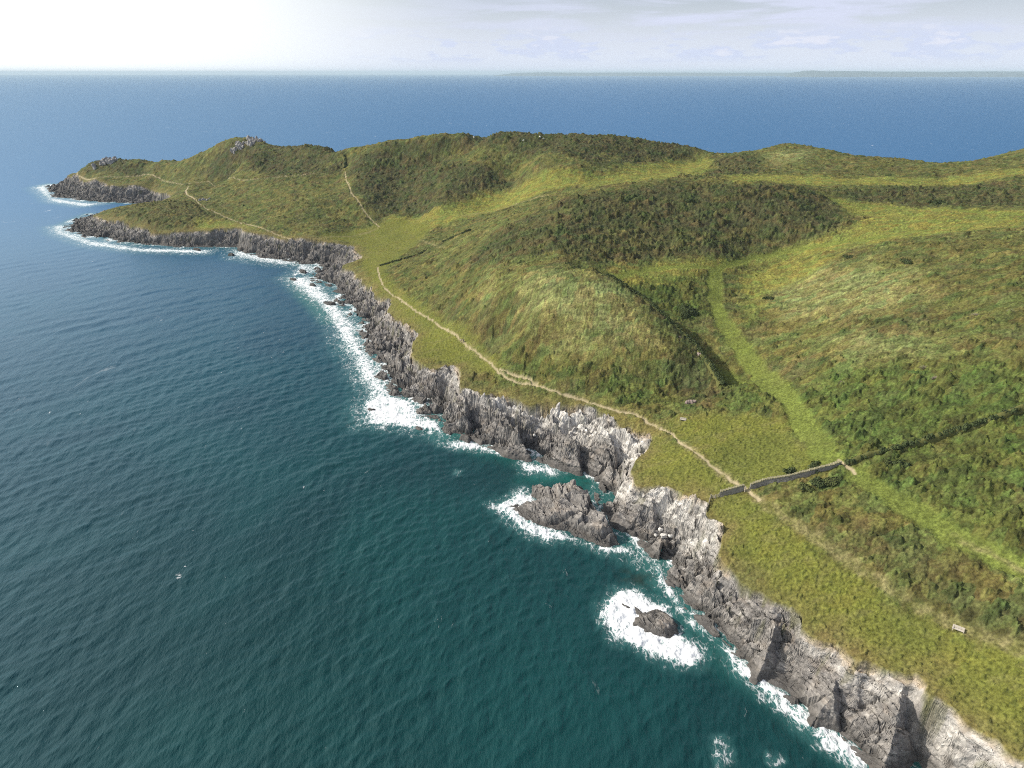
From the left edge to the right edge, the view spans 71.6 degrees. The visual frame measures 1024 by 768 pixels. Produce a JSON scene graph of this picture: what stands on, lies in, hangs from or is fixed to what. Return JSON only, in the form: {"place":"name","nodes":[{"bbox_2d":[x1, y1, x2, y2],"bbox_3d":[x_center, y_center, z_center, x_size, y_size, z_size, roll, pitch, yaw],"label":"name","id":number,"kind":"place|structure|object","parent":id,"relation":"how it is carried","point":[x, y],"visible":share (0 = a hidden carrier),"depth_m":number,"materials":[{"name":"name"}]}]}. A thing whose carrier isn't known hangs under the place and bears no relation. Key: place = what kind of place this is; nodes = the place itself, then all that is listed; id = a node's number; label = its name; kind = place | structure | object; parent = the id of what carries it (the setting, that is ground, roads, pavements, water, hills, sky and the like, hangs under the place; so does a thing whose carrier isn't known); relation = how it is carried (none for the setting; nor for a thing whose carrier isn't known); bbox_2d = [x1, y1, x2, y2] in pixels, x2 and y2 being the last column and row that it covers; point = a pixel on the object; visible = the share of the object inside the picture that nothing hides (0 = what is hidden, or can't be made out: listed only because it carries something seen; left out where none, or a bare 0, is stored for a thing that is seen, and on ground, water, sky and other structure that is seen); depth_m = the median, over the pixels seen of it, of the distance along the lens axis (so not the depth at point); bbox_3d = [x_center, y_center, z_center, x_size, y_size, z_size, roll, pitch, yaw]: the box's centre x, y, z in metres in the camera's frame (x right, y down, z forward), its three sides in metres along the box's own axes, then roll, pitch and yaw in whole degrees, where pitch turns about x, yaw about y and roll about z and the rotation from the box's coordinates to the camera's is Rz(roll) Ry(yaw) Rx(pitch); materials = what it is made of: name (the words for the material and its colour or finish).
{"place":"outdoors","nodes":[
{"label":"outdoors","id":0,"kind":"place"},
{"bbox_2d":[0,75,1023,767],"bbox_3d":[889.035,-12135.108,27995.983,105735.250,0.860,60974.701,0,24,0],"label":"sea","id":1,"kind":"structure","parent":0,"point":[238,529],"depth_m":214.81,"materials":[{"name":"liquid"}]},
{"bbox_2d":[323,301,335,305],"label":"sea rock","id":2,"kind":"object","parent":1,"relation":"in","point":[330,303],"visible":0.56,"depth_m":400.71,"materials":[{"name":"stone"}]},
{"bbox_2d":[443,430,451,434],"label":"sea rock","id":3,"kind":"object","parent":1,"relation":"in","point":[447,432],"visible":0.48,"depth_m":257.94,"materials":[{"name":"stone"}]},
{"bbox_2d":[37,185,868,767],"bbox_3d":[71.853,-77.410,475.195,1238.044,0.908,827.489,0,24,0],"label":"sea foam","id":4,"kind":"object","parent":1,"relation":"on","point":[615,613],"visible":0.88,"depth_m":209.51,"materials":[{"name":"liquid"}]},
{"bbox_2d":[459,434,470,442],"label":"sea rock","id":5,"kind":"object","parent":1,"relation":"in","point":[465,438],"visible":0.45,"depth_m":252.79,"materials":[{"name":"stone"}]},
{"bbox_2d":[510,479,619,546],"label":"sea rock","id":6,"kind":"object","parent":1,"relation":"in","point":[570,508],"visible":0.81,"depth_m":205.79,"materials":[{"name":"stone"}]},
{"bbox_2d":[594,476,599,481],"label":"sea rock","id":7,"kind":"object","parent":1,"relation":"in","point":[596,478],"visible":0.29,"depth_m":227.78,"materials":[{"name":"stone"}]},
{"bbox_2d":[626,529,636,536],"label":"sea rock","id":8,"kind":"object","parent":1,"relation":"in","point":[632,532],"visible":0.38,"depth_m":200.84,"materials":[{"name":"stone"}]},
{"bbox_2d":[634,606,641,614],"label":"sea rock","id":9,"kind":"object","parent":1,"relation":"in","point":[638,611],"visible":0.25,"depth_m":172.30,"materials":[{"name":"stone"}]},
{"bbox_2d":[633,609,678,638],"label":"sea rock","id":10,"kind":"object","parent":1,"relation":"in","point":[659,623],"visible":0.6,"depth_m":166.88,"materials":[{"name":"stone"}]},
{"bbox_2d":[783,695,798,704],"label":"sea rock","id":11,"kind":"object","parent":1,"relation":"in","point":[793,700],"visible":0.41,"depth_m":147.70,"materials":[{"name":"stone"}]},
{"bbox_2d":[44,174,1022,767],"bbox_3d":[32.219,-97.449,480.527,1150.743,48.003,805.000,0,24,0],"label":"cliff","id":12,"kind":"structure","parent":0,"point":[876,724],"depth_m":200.30,"materials":[{"name":"stone"}]},
{"bbox_2d":[67,132,1023,767],"bbox_3d":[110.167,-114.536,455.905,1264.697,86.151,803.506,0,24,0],"label":"hillside","id":13,"kind":"structure","parent":0,"point":[855,572],"depth_m":247.60,"materials":[{"name":"green plant"}]},
{"bbox_2d":[91,156,117,169],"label":"rock outcrop","id":14,"kind":"object","parent":13,"relation":"on","point":[105,161],"visible":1,"depth_m":778.59,"materials":[{"name":"stone"}]},
{"bbox_2d":[230,135,265,153],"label":"rock outcrop","id":15,"kind":"object","parent":13,"relation":"on","point":[250,142],"visible":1,"depth_m":692.17,"materials":[{"name":"stone"}]},
{"bbox_2d":[342,154,346,166],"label":"hedge bank","id":16,"kind":"structure","parent":13,"relation":"on","point":[344,158],"depth_m":613.60,"materials":[{"name":"green plant"}]},
{"bbox_2d":[379,246,431,265],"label":"hedge bank","id":17,"kind":"structure","parent":13,"relation":"on","point":[421,252],"depth_m":435.49,"materials":[{"name":"green plant"}]},
{"bbox_2d":[442,228,470,241],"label":"hedge bank","id":18,"kind":"structure","parent":13,"relation":"on","point":[452,237],"depth_m":439.81,"materials":[{"name":"green plant"}]},
{"bbox_2d":[77,171,855,501],"bbox_3d":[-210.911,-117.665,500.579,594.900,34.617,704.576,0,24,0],"label":"footpath","id":19,"kind":"structure","parent":13,"relation":"on","point":[849,467],"depth_m":260.75,"materials":[{"name":"beige soil"}]},
{"bbox_2d":[87,131,1023,403],"bbox_3d":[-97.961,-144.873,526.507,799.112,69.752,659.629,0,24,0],"label":"heather","id":20,"kind":"object","parent":13,"relation":"on","point":[651,219],"visible":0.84,"depth_m":378.05,"materials":[{"name":"green plant"}]},
{"bbox_2d":[604,273,726,386],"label":"hedge bank","id":21,"kind":"structure","parent":13,"relation":"on","point":[715,373],"depth_m":258.33,"materials":[{"name":"green plant"}]},
{"bbox_2d":[680,235,692,239],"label":"green bush","id":22,"kind":"object","parent":13,"relation":"on","point":[687,236],"visible":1,"depth_m":343.48,"materials":[{"name":"green plant"}]},
{"bbox_2d":[677,302,698,318],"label":"green bush","id":23,"kind":"object","parent":13,"relation":"on","point":[686,312],"visible":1,"depth_m":289.56,"materials":[{"name":"green plant"}]},
{"bbox_2d":[685,198,695,202],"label":"green bush","id":24,"kind":"object","parent":13,"relation":"on","point":[688,200],"visible":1,"depth_m":370.70,"materials":[{"name":"green plant"}]},
{"bbox_2d":[685,400,696,403],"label":"rock outcrop","id":25,"kind":"object","parent":13,"relation":"on","point":[690,401],"visible":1,"depth_m":234.27,"materials":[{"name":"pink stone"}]},
{"bbox_2d":[720,484,744,496],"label":"stone wall","id":26,"kind":"structure","parent":13,"relation":"on","point":[739,488],"depth_m":188.52,"materials":[{"name":"grey stone"}]},
{"bbox_2d":[736,236,748,242],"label":"green bush","id":27,"kind":"object","parent":13,"relation":"on","point":[741,239],"visible":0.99,"depth_m":345.75,"materials":[{"name":"green plant"}]},
{"bbox_2d":[782,466,796,474],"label":"green bush","id":28,"kind":"object","parent":13,"relation":"on","point":[789,470],"visible":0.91,"depth_m":186.16,"materials":[{"name":"green plant"}]},
{"bbox_2d":[749,461,840,489],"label":"stone wall","id":29,"kind":"structure","parent":13,"relation":"on","point":[785,478],"depth_m":183.47,"materials":[{"name":"grey stone"}]},
{"bbox_2d":[797,482,814,492],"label":"green bush","id":30,"kind":"object","parent":13,"relation":"on","point":[805,486],"visible":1,"depth_m":178.67,"materials":[{"name":"green plant"}]},
{"bbox_2d":[807,460,821,473],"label":"green bush","id":31,"kind":"object","parent":13,"relation":"on","point":[814,463],"visible":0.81,"depth_m":184.27,"materials":[{"name":"green plant"}]},
{"bbox_2d":[809,476,831,489],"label":"green bush","id":32,"kind":"object","parent":13,"relation":"on","point":[816,481],"visible":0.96,"depth_m":178.12,"materials":[{"name":"green plant"}]},
{"bbox_2d":[824,476,841,486],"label":"green bush","id":33,"kind":"object","parent":13,"relation":"on","point":[829,481],"visible":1,"depth_m":177.19,"materials":[{"name":"green plant"}]},
{"bbox_2d":[879,457,891,464],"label":"green bush","id":34,"kind":"object","parent":13,"relation":"on","point":[887,462],"visible":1,"depth_m":177.08,"materials":[{"name":"green plant"}]},
{"bbox_2d":[892,458,911,467],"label":"green bush","id":35,"kind":"object","parent":13,"relation":"on","point":[905,464],"visible":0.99,"depth_m":175.73,"materials":[{"name":"green plant"}]},
{"bbox_2d":[899,257,912,264],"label":"green bush","id":36,"kind":"object","parent":13,"relation":"on","point":[905,261],"visible":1,"depth_m":273.44,"materials":[{"name":"green plant"}]},
{"bbox_2d":[844,403,1023,465],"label":"hedge bank","id":37,"kind":"structure","parent":13,"relation":"on","point":[956,429],"depth_m":178.97,"materials":[{"name":"green plant"}]},
{"bbox_2d":[926,198,945,204],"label":"green bush","id":38,"kind":"object","parent":13,"relation":"on","point":[938,201],"visible":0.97,"depth_m":366.53,"materials":[{"name":"green plant"}]},
{"bbox_2d":[952,624,964,632],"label":"park bench","id":39,"kind":"object","parent":13,"relation":"on","point":[954,626],"visible":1,"depth_m":141.12,"materials":[{"name":"brown wood"}]},
{"bbox_2d":[494,72,789,75],"bbox_3d":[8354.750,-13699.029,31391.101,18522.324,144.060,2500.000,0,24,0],"label":"distant coast","id":40,"kind":"structure","parent":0,"point":[639,74],"depth_m":30433.71},
{"bbox_2d":[570,197,1023,581],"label":"grass track","id":41,"kind":"structure","parent":0,"point":[804,424],"depth_m":208.52,"materials":[{"name":"green plant"}]},
{"bbox_2d":[785,70,1023,76],"bbox_3d":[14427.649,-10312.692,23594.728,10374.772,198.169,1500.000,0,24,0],"label":"distant island","id":42,"kind":"structure","parent":0,"point":[812,73],"depth_m":23036.53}
]}

